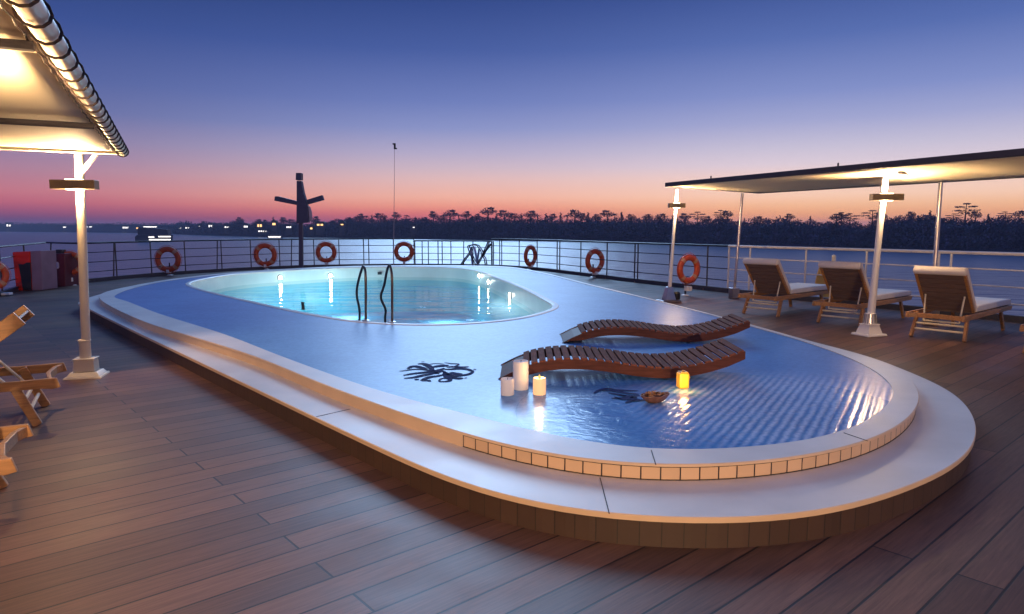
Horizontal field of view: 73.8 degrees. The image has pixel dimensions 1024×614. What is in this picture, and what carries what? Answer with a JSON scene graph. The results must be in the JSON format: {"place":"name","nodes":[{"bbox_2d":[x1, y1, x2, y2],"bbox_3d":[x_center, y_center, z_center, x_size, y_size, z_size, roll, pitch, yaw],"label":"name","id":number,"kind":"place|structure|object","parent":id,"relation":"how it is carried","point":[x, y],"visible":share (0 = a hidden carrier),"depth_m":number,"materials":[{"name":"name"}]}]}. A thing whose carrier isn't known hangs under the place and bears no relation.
{"place":"outdoors","nodes":[
{"label":"outdoors","id":0,"kind":"place"},
{"bbox_2d":[0,268,1023,613],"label":"deck","id":1,"kind":"structure","parent":0,"point":[142,480],"depth_m":3.33,"materials":[{"name":"brown wood"}]},
{"bbox_2d":[1,292,15,295],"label":"deck hatch","id":2,"kind":"object","parent":1,"relation":"on","point":[7,294],"visible":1,"depth_m":14.69,"materials":[{"name":"white paint"}]},
{"bbox_2d":[0,423,33,488],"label":"teak lounger","id":3,"kind":"object","parent":1,"relation":"on","point":[11,435],"visible":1,"depth_m":3.71,"materials":[{"name":"beige paint"}]},
{"bbox_2d":[0,242,45,295],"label":"railing","id":4,"kind":"object","parent":1,"relation":"on","point":[14,289],"visible":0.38,"depth_m":15.58,"materials":[{"name":"metal"}]},
{"bbox_2d":[0,305,66,425],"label":"teak lounger","id":5,"kind":"object","parent":1,"relation":"on","point":[14,321],"visible":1,"depth_m":5.05,"materials":[{"name":"beige paint"}]},
{"bbox_2d":[13,250,57,290],"bbox_3d":[-11.279,-0.876,16.162,0.667,0.930,0.562,0,7,0],"label":"fire box","id":6,"kind":"object","parent":1,"relation":"on","point":[35,270],"visible":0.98,"depth_m":15.92,"materials":[{"name":"red paint"}]},
{"bbox_2d":[56,249,78,285],"bbox_3d":[-11.430,-1.000,17.303,0.601,0.916,0.620,0,7,0],"label":"maroon cabinet","id":7,"kind":"object","parent":1,"relation":"on","point":[67,263],"visible":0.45,"depth_m":17.10,"materials":[{"name":"metal"}]},
{"bbox_2d":[49,153,109,379],"bbox_3d":[-4.132,-0.404,6.609,0.444,2.185,0.326,-2,7,-15],"label":"awning post","id":8,"kind":"object","parent":1,"relation":"on","point":[85,364],"visible":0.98,"depth_m":6.58,"materials":[{"name":"metal"}]},
{"bbox_2d":[46,238,414,281],"bbox_3d":[-8.579,-1.716,22.822,2.347,1.076,11.569,6,9,44],"label":"railing","id":9,"kind":"object","parent":1,"relation":"on","point":[115,260],"visible":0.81,"depth_m":22.85,"materials":[{"name":"metal"}]},
{"bbox_2d":[392,143,396,264],"bbox_3d":[-4.424,-3.846,25.800,0.229,4.594,0.062,0,7,0],"label":"whip aerial","id":10,"kind":"object","parent":9,"relation":"attached to","point":[394,144],"visible":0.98,"depth_m":25.68,"materials":[{"name":"metal"}]},
{"bbox_2d":[274,173,323,267],"bbox_3d":[-7.686,-3.122,24.771,1.774,3.420,0.260,0,7,0],"label":"signal mast","id":11,"kind":"object","parent":1,"relation":"on","point":[303,212],"visible":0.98,"depth_m":24.62,"materials":[{"name":"metal"}]},
{"bbox_2d":[414,240,490,265],"bbox_3d":[-2.225,-2.029,25.865,3.057,0.994,0.256,1,7,12],"label":"railing","id":12,"kind":"object","parent":1,"relation":"on","point":[442,253],"visible":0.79,"depth_m":25.98,"materials":[{"name":"metal"}]},
{"bbox_2d":[460,244,482,264],"bbox_3d":[-1.497,-1.937,25.344,0.893,0.814,0.468,0,7,0],"label":"folding chair","id":13,"kind":"object","parent":1,"relation":"on","point":[470,253],"visible":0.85,"depth_m":25.19,"materials":[{"name":"metal"}]},
{"bbox_2d":[476,241,493,265],"bbox_3d":[-1.000,-2.001,25.437,0.653,0.894,0.468,0,7,0],"label":"folding chair","id":14,"kind":"object","parent":1,"relation":"on","point":[491,244],"visible":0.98,"depth_m":25.25,"materials":[{"name":"metal"}]},
{"bbox_2d":[78,265,975,547],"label":"swimming pool","id":15,"kind":"structure","parent":1,"relation":"on","point":[772,437],"depth_m":4.72,"materials":[{"name":"tile"}]},
{"bbox_2d":[211,277,535,320],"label":"pool water","id":16,"kind":"structure","parent":15,"relation":"in","point":[349,281],"depth_m":17.02,"materials":[{"name":"liquid"}]},
{"bbox_2d":[355,264,395,322],"bbox_3d":[-1.818,0.205,8.991,0.394,1.559,0.857,-3,7,-24],"label":"pool ladder","id":17,"kind":"object","parent":15,"relation":"attached to","point":[389,266],"visible":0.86,"depth_m":8.80,"materials":[{"name":"metal"}]},
{"bbox_2d":[501,377,513,395],"bbox_3d":[-0.034,0.576,4.972,0.099,0.127,0.099,0,7,0],"label":"pillar candle","id":18,"kind":"object","parent":15,"relation":"on","point":[507,386],"visible":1,"depth_m":4.93,"materials":[{"name":"white wax"}]},
{"bbox_2d":[513,359,528,390],"bbox_3d":[0.066,0.508,5.141,0.117,0.222,0.118,0,7,0],"label":"pillar candle","id":19,"kind":"object","parent":15,"relation":"on","point":[521,372],"visible":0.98,"depth_m":5.09,"materials":[{"name":"white wax"}]},
{"bbox_2d":[533,374,545,395],"bbox_3d":[0.200,0.564,4.986,0.095,0.147,0.095,0,7,0],"label":"pillar candle","id":20,"kind":"object","parent":15,"relation":"on","point":[539,385],"visible":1,"depth_m":4.95,"materials":[{"name":"white wax"}]},
{"bbox_2d":[498,338,745,378],"bbox_3d":[0.875,0.426,5.731,1.960,0.245,0.600,0,7,1],"label":"wave lounger","id":21,"kind":"object","parent":15,"relation":"on","point":[659,365],"visible":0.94,"depth_m":5.50,"materials":[{"name":"brown wood"}]},
{"bbox_2d":[559,314,749,342],"bbox_3d":[1.515,0.227,7.460,1.960,0.245,0.600,0,7,1],"label":"wave lounger","id":22,"kind":"object","parent":15,"relation":"on","point":[731,324],"visible":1,"depth_m":7.19,"materials":[{"name":"brown wood"}]},
{"bbox_2d":[640,390,669,402],"bbox_3d":[0.997,0.623,4.755,0.212,0.083,0.134,-1,7,-8],"label":"shell dish","id":23,"kind":"object","parent":15,"relation":"on","point":[654,396],"visible":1,"depth_m":4.73,"materials":[{"name":"brown"}]},
{"bbox_2d":[676,370,689,388],"bbox_3d":[1.307,0.545,5.181,0.101,0.136,0.078,-1,7,-10],"label":"square lantern","id":24,"kind":"object","parent":15,"relation":"on","point":[682,379],"visible":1,"depth_m":5.14,"materials":[{"name":"yellow glass"}]},
{"bbox_2d":[591,264,597,277],"bbox_3d":[2.420,-1.069,20.192,0.180,0.390,0.245,-5,8,-37],"label":"ring stand","id":25,"kind":"object","parent":1,"relation":"on","point":[595,273],"visible":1,"depth_m":20.16,"materials":[{"name":"white paint"}]},
{"bbox_2d":[585,248,604,272],"bbox_3d":[2.446,-1.359,20.125,0.788,0.788,0.122,-5,8,-37],"label":"life ring","id":26,"kind":"object","parent":25,"relation":"on","point":[589,267],"visible":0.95,"depth_m":20.04,"materials":[{"name":"plastic"}]},
{"bbox_2d":[491,238,727,292],"bbox_3d":[2.303,-1.460,20.596,0.655,1.074,11.595,-4,8,-29],"label":"railing","id":27,"kind":"object","parent":1,"relation":"on","point":[681,285],"visible":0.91,"depth_m":18.89,"materials":[{"name":"white metal"}]},
{"bbox_2d":[656,189,685,302],"bbox_3d":[3.122,-1.193,13.367,0.428,2.202,0.348,-2,7,-17],"label":"awning post","id":28,"kind":"object","parent":1,"relation":"on","point":[670,295],"visible":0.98,"depth_m":13.39,"materials":[{"name":"metal"}]},
{"bbox_2d":[681,276,691,295],"bbox_3d":[3.776,-0.454,14.752,0.180,0.415,0.245,-4,8,-31],"label":"ring stand","id":29,"kind":"object","parent":1,"relation":"on","point":[687,288],"visible":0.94,"depth_m":14.72,"materials":[{"name":"white paint"}]},
{"bbox_2d":[677,253,699,284],"bbox_3d":[3.798,-0.815,14.674,0.702,0.702,0.109,-4,8,-31],"label":"life ring","id":30,"kind":"object","parent":29,"relation":"on","point":[682,277],"visible":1,"depth_m":14.62,"materials":[{"name":"plastic"}]},
{"bbox_2d":[728,193,743,298],"bbox_3d":[4.631,-1.254,14.084,0.206,2.158,0.150,-2,7,-17],"label":"awning post","id":31,"kind":"object","parent":1,"relation":"on","point":[733,292],"visible":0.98,"depth_m":14.09,"materials":[{"name":"metal"}]},
{"bbox_2d":[737,258,828,316],"bbox_3d":[4.833,-0.397,11.960,2.045,0.966,0.692,-5,9,-39],"label":"teak lounger","id":32,"kind":"object","parent":1,"relation":"on","point":[767,275],"visible":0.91,"depth_m":11.50,"materials":[{"name":"beige paint"}]},
{"bbox_2d":[815,268,828,296],"bbox_3d":[6.567,-0.528,14.369,0.369,0.662,0.040,0,7,0],"label":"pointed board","id":33,"kind":"object","parent":1,"relation":"on","point":[819,279],"visible":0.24,"depth_m":14.35,"materials":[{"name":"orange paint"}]},
{"bbox_2d":[812,261,911,326],"bbox_3d":[5.603,-0.266,10.827,2.045,0.966,0.692,-5,9,-39],"label":"teak lounger","id":34,"kind":"object","parent":1,"relation":"on","point":[846,281],"visible":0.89,"depth_m":10.37,"materials":[{"name":"beige paint"}]},
{"bbox_2d":[726,245,1023,322],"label":"railing","id":35,"kind":"object","parent":1,"relation":"on","point":[1007,317],"visible":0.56,"depth_m":12.21,"materials":[{"name":"metal"}]},
{"bbox_2d":[851,176,903,336],"bbox_3d":[4.920,-0.673,9.162,0.415,2.134,0.386,-2,7,-20],"label":"awning post","id":36,"kind":"object","parent":1,"relation":"on","point":[869,326],"visible":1,"depth_m":9.17,"materials":[{"name":"metal"}]},
{"bbox_2d":[665,148,1023,193],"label":"canvas awning","id":37,"kind":"object","parent":36,"relation":"attached to","point":[998,164],"visible":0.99,"depth_m":9.15,"materials":[{"name":"fabric"}]},
{"bbox_2d":[922,182,942,324],"bbox_3d":[6.334,-0.804,10.204,0.170,2.156,0.150,-2,7,-17],"label":"awning post","id":38,"kind":"object","parent":1,"relation":"on","point":[937,223],"visible":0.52,"depth_m":10.15,"materials":[{"name":"metal"}]},
{"bbox_2d":[905,266,1012,341],"bbox_3d":[6.253,-0.110,9.476,2.045,0.966,0.692,-5,9,-39],"label":"teak lounger","id":39,"kind":"object","parent":1,"relation":"on","point":[947,289],"visible":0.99,"depth_m":9.00,"materials":[{"name":"weathered teak"},{"name":"teak"},{"name":"cream cushion fabric"}]},
{"bbox_2d":[1019,324,1023,352],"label":"teak lounger","id":40,"kind":"object","parent":1,"relation":"on","point":[1021,328],"visible":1,"depth_m":7.83,"materials":[{"name":"beige paint"}]},
{"bbox_3d":[-2.442,0.048,2.721,0.409,2.180,0.426,0,7,0],"label":"awning post","id":41,"kind":"object","parent":1,"relation":"on","visible":0},
{"bbox_2d":[0,0,128,156],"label":"canvas awning","id":42,"kind":"object","parent":41,"relation":"attached to","point":[49,100],"visible":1,"depth_m":3.61,"materials":[{"name":"fabric"}]},
{"bbox_3d":[-10.583,-1.171,21.070,0.180,0.390,0.245,0,7,0],"label":"ring stand","id":43,"kind":"object","parent":1,"relation":"on","visible":0},
{"bbox_2d":[154,245,181,273],"bbox_3d":[-10.584,-1.465,20.994,0.872,0.872,0.136,0,7,0],"label":"life ring","id":44,"kind":"object","parent":43,"relation":"on","point":[175,252],"visible":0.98,"depth_m":20.95,"materials":[{"name":"plastic"}]},
{"bbox_3d":[-8.693,-1.523,24.120,0.180,0.390,0.245,0,7,0],"label":"ring stand","id":45,"kind":"object","parent":1,"relation":"on","visible":0},
{"bbox_2d":[252,242,277,267],"bbox_3d":[-8.693,-1.840,24.041,0.904,0.904,0.141,0,7,0],"label":"life ring","id":46,"kind":"object","parent":45,"relation":"on","point":[270,247],"visible":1,"depth_m":23.99,"materials":[{"name":"plastic"}]},
{"bbox_3d":[-6.876,-1.671,25.335,0.180,0.406,0.245,0,7,0],"label":"ring stand","id":47,"kind":"object","parent":1,"relation":"on","visible":0},
{"bbox_2d":[315,241,337,262],"bbox_3d":[-6.876,-2.027,25.252,0.848,0.848,0.132,0,7,0],"label":"life ring","id":48,"kind":"object","parent":47,"relation":"on","point":[320,245],"visible":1,"depth_m":25.21,"materials":[{"name":"plastic"}]},
{"bbox_3d":[-4.100,-1.745,25.986,0.180,0.402,0.245,0,7,0],"label":"ring stand","id":49,"kind":"object","parent":1,"relation":"on","visible":0},
{"bbox_2d":[393,241,414,262],"bbox_3d":[-4.100,-2.099,25.902,0.829,0.829,0.129,0,7,0],"label":"life ring","id":50,"kind":"object","parent":49,"relation":"on","point":[398,245],"visible":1,"depth_m":25.86,"materials":[{"name":"plastic"}]},
{"bbox_3d":[0.610,-1.499,23.911,0.245,0.390,0.180,5,8,35],"label":"ring stand","id":51,"kind":"object","parent":1,"relation":"on","visible":0},
{"bbox_2d":[524,244,536,266],"bbox_3d":[0.644,-1.789,23.853,0.128,0.820,0.820,5,8,35],"label":"life ring","id":52,"kind":"object","parent":51,"relation":"on","point":[526,251],"visible":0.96,"depth_m":23.75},
{"bbox_3d":[-11.217,-0.757,17.389,0.180,0.413,0.245,-2,7,-17],"label":"ring stand","id":53,"kind":"object","parent":1,"relation":"on","visible":0},
{"bbox_2d":[64,250,77,275],"bbox_3d":[-11.205,-1.117,17.307,0.663,0.663,0.103,-2,7,-17],"label":"life ring","id":54,"kind":"object","parent":53,"relation":"on","point":[75,255],"visible":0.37,"depth_m":17.30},
{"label":"ring stand","id":55,"kind":"object","parent":1,"relation":"on","visible":0},
{"bbox_2d":[0,261,10,289],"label":"life ring","id":56,"kind":"object","parent":55,"relation":"on","point":[4,280],"visible":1,"depth_m":12.80,"materials":[{"name":"plastic"}]},
{"bbox_2d":[0,232,1023,315],"bbox_3d":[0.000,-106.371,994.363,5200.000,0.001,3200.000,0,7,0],"label":"river water","id":57,"kind":"structure","parent":0,"point":[1001,278],"depth_m":197.82,"materials":[{"name":"blue liquid"}]},
{"bbox_2d":[135,227,172,240],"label":"river boat","id":58,"kind":"object","parent":57,"relation":"on","point":[150,234],"visible":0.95,"depth_m":453.27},
{"bbox_2d":[267,235,282,237],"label":"river boat","id":59,"kind":"object","parent":57,"relation":"on","point":[274,236],"visible":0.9,"depth_m":566.85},
{"bbox_2d":[0,221,1023,251],"bbox_3d":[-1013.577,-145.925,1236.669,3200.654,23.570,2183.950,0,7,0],"label":"bank hills","id":60,"kind":"structure","parent":0,"point":[112,228],"depth_m":449.26,"materials":[{"name":"plant"}]},
{"bbox_2d":[5,222,12,230],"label":"bank house","id":61,"kind":"structure","parent":60,"relation":"on","point":[7,225],"depth_m":1673.23,"materials":[{"name":"paint"}]},
{"bbox_2d":[121,225,128,231],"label":"bank house","id":62,"kind":"structure","parent":60,"relation":"on","point":[124,228],"depth_m":1262.63,"materials":[{"name":"paint"}]},
{"bbox_2d":[140,225,157,227],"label":"bank house","id":63,"kind":"structure","parent":60,"relation":"on","point":[151,226],"depth_m":1097.71,"materials":[{"name":"paint"}]},
{"bbox_2d":[208,222,214,233],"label":"bank house","id":64,"kind":"structure","parent":60,"relation":"on","point":[209,224],"depth_m":810.41,"materials":[{"name":"paint"}]},
{"bbox_2d":[223,224,229,233],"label":"bank house","id":65,"kind":"structure","parent":60,"relation":"on","point":[225,226],"depth_m":749.40,"materials":[{"name":"paint"}]},
{"bbox_2d":[243,223,249,233],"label":"bank house","id":66,"kind":"structure","parent":60,"relation":"on","point":[245,227],"depth_m":705.89,"materials":[{"name":"paint"}]},
{"bbox_2d":[256,221,263,228],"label":"bank house","id":67,"kind":"structure","parent":60,"relation":"on","point":[259,224],"depth_m":676.74,"materials":[{"name":"paint"}]},
{"bbox_2d":[256,228,265,234],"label":"bank house","id":68,"kind":"structure","parent":60,"relation":"on","point":[259,231],"depth_m":671.35,"materials":[{"name":"paint"}]},
{"bbox_2d":[271,220,277,234],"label":"bank house","id":69,"kind":"structure","parent":60,"relation":"on","point":[274,225],"depth_m":656.79,"materials":[{"name":"paint"}]},
{"bbox_2d":[279,217,286,222],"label":"tree","id":70,"kind":"object","parent":60,"relation":"on","point":[281,220],"visible":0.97,"depth_m":661.00,"materials":[{"name":"green plant"}]},
{"bbox_2d":[285,224,293,234],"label":"bank house","id":71,"kind":"structure","parent":60,"relation":"on","point":[289,229],"depth_m":643.42,"materials":[{"name":"paint"}]},
{"bbox_2d":[286,219,296,223],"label":"tree","id":72,"kind":"object","parent":60,"relation":"on","point":[291,221],"visible":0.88,"depth_m":652.73,"materials":[{"name":"green plant"}]},
{"bbox_2d":[308,225,315,234],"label":"bank house","id":73,"kind":"structure","parent":60,"relation":"on","point":[312,229],"depth_m":624.51,"materials":[{"name":"paint"}]},
{"bbox_2d":[311,216,319,223],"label":"tree","id":74,"kind":"object","parent":60,"relation":"on","point":[314,220],"visible":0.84,"depth_m":634.57,"materials":[{"name":"green plant"}]},
{"bbox_2d":[315,221,325,234],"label":"bank house","id":75,"kind":"structure","parent":60,"relation":"on","point":[320,225],"depth_m":618.35,"materials":[{"name":"paint"}]},
{"bbox_2d":[339,221,345,234],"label":"bank house","id":76,"kind":"structure","parent":60,"relation":"on","point":[342,227],"depth_m":604.14,"materials":[{"name":"paint"}]},
{"bbox_2d":[354,213,364,220],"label":"tree","id":77,"kind":"object","parent":60,"relation":"on","point":[359,216],"visible":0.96,"depth_m":605.70,"materials":[{"name":"green plant"}]},
{"bbox_2d":[373,213,387,221],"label":"tree","id":78,"kind":"object","parent":60,"relation":"on","point":[379,216],"visible":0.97,"depth_m":587.14,"materials":[{"name":"green plant"}]},
{"bbox_2d":[391,212,401,220],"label":"tree","id":79,"kind":"object","parent":60,"relation":"on","point":[397,216],"visible":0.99,"depth_m":574.00,"materials":[{"name":"green plant"}]},
{"bbox_2d":[411,224,417,235],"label":"bank house","id":80,"kind":"structure","parent":60,"relation":"on","point":[414,227],"depth_m":547.08,"materials":[{"name":"paint"}]},
{"bbox_2d":[428,211,438,219],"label":"tree","id":81,"kind":"object","parent":60,"relation":"on","point":[433,216],"visible":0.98,"depth_m":546.02,"materials":[{"name":"green plant"}]},
{"bbox_2d":[435,215,447,221],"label":"tree","id":82,"kind":"object","parent":60,"relation":"on","point":[439,217],"visible":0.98,"depth_m":540.20,"materials":[{"name":"green plant"}]},
{"bbox_2d":[443,210,458,222],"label":"tree","id":83,"kind":"object","parent":60,"relation":"on","point":[450,215],"visible":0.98,"depth_m":533.40,"materials":[{"name":"green plant"}]},
{"bbox_2d":[461,211,470,221],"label":"tree","id":84,"kind":"object","parent":60,"relation":"on","point":[464,215],"visible":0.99,"depth_m":522.84,"materials":[{"name":"green plant"}]},
{"bbox_2d":[479,207,496,221],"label":"tree","id":85,"kind":"object","parent":60,"relation":"on","point":[492,211],"visible":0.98,"depth_m":506.54,"materials":[{"name":"green plant"}]},
{"bbox_2d":[496,210,511,220],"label":"tree","id":86,"kind":"object","parent":60,"relation":"on","point":[501,212],"visible":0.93,"depth_m":495.25,"materials":[{"name":"green plant"}]},
{"bbox_2d":[0,214,1023,250],"bbox_3d":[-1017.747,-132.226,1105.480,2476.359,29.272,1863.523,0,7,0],"label":"bank woods","id":87,"kind":"object","parent":60,"relation":"on","point":[994,226],"visible":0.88,"depth_m":366.19,"materials":[{"name":"green plant"}]},
{"bbox_2d":[507,213,520,220],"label":"tree","id":88,"kind":"object","parent":60,"relation":"on","point":[513,216],"visible":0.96,"depth_m":488.84,"materials":[{"name":"green plant"}]},
{"bbox_2d":[522,210,537,226],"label":"tree","id":89,"kind":"object","parent":60,"relation":"on","point":[532,212],"visible":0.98,"depth_m":478.23,"materials":[{"name":"green plant"}]},
{"bbox_2d":[547,214,557,226],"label":"tree","id":90,"kind":"object","parent":60,"relation":"on","point":[553,218],"visible":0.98,"depth_m":465.64,"materials":[{"name":"green plant"}]},
{"bbox_2d":[567,209,580,219],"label":"tree","id":91,"kind":"object","parent":60,"relation":"on","point":[572,211],"visible":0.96,"depth_m":452.09,"materials":[{"name":"green plant"}]},
{"bbox_2d":[575,213,585,218],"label":"tree","id":92,"kind":"object","parent":60,"relation":"on","point":[582,215],"visible":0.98,"depth_m":448.81,"materials":[{"name":"green plant"}]},
{"bbox_2d":[592,214,601,224],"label":"tree","id":93,"kind":"object","parent":60,"relation":"on","point":[595,217],"visible":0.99,"depth_m":440.59,"materials":[{"name":"green plant"}]},
{"bbox_2d":[599,210,613,224],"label":"tree","id":94,"kind":"object","parent":60,"relation":"on","point":[603,214],"visible":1,"depth_m":435.13,"materials":[{"name":"green plant"}]},
{"bbox_2d":[625,214,635,222],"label":"tree","id":95,"kind":"object","parent":60,"relation":"on","point":[633,216],"visible":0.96,"depth_m":418.74,"materials":[{"name":"green plant"}]},
{"bbox_2d":[654,213,667,218],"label":"tree","id":96,"kind":"object","parent":60,"relation":"on","point":[663,215],"visible":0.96,"depth_m":397.03,"materials":[{"name":"green plant"}]},
{"bbox_2d":[678,213,690,227],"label":"tree","id":97,"kind":"object","parent":60,"relation":"on","point":[682,216],"visible":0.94,"depth_m":381.68,"materials":[{"name":"green plant"}]},
{"bbox_2d":[686,212,704,228],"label":"tree","id":98,"kind":"object","parent":60,"relation":"on","point":[697,218],"visible":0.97,"depth_m":374.30,"materials":[{"name":"green plant"}]},
{"bbox_2d":[700,216,711,226],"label":"tree","id":99,"kind":"object","parent":60,"relation":"on","point":[705,218],"visible":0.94,"depth_m":368.96,"materials":[{"name":"green plant"}]},
{"bbox_2d":[721,210,733,225],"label":"tree","id":100,"kind":"object","parent":60,"relation":"on","point":[727,213],"visible":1,"depth_m":356.59,"materials":[{"name":"green plant"}]},
{"bbox_2d":[751,216,763,220],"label":"tree","id":101,"kind":"object","parent":60,"relation":"on","point":[758,217],"visible":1,"depth_m":340.81,"materials":[{"name":"green plant"}]},
{"bbox_2d":[784,214,794,223],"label":"tree","id":102,"kind":"object","parent":60,"relation":"on","point":[787,216],"visible":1,"depth_m":326.65,"materials":[{"name":"green plant"}]},
{"bbox_2d":[828,213,846,222],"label":"tree","id":103,"kind":"object","parent":60,"relation":"on","point":[840,214],"visible":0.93,"depth_m":308.49,"materials":[{"name":"green plant"}]},
{"bbox_2d":[831,212,849,228],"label":"tree","id":104,"kind":"object","parent":60,"relation":"on","point":[841,215],"visible":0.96,"depth_m":306.94,"materials":[{"name":"green plant"}]},
{"bbox_2d":[840,213,857,227],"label":"tree","id":105,"kind":"object","parent":60,"relation":"on","point":[849,220],"visible":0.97,"depth_m":304.09,"materials":[{"name":"green plant"}]},
{"bbox_2d":[858,210,877,224],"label":"tree","id":106,"kind":"object","parent":60,"relation":"on","point":[872,214],"visible":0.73,"depth_m":296.63,"materials":[{"name":"green plant"}]},
{"bbox_2d":[945,215,962,226],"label":"tree","id":107,"kind":"object","parent":60,"relation":"on","point":[953,217],"visible":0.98,"depth_m":270.93,"materials":[{"name":"green plant"}]},
{"bbox_2d":[954,203,980,221],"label":"tree","id":108,"kind":"object","parent":60,"relation":"on","point":[965,212],"visible":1,"depth_m":267.15,"materials":[{"name":"green plant"}]},
{"bbox_2d":[969,211,982,221],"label":"tree","id":109,"kind":"object","parent":60,"relation":"on","point":[976,216],"visible":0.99,"depth_m":264.54,"materials":[{"name":"green plant"}]},
{"bbox_2d":[996,212,1013,217],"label":"tree","id":110,"kind":"object","parent":60,"relation":"on","point":[1005,213],"visible":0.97,"depth_m":256.49,"materials":[{"name":"green plant"}]},
{"bbox_2d":[1012,210,1023,216],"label":"tree","id":111,"kind":"object","parent":60,"relation":"on","point":[1019,213],"visible":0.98,"depth_m":252.69,"materials":[{"name":"green plant"}]},
{"bbox_2d":[0,0,1023,228],"label":"sky","id":112,"kind":"structure","parent":0,"point":[556,107],"materials":[{"name":"blue"}]}
]}

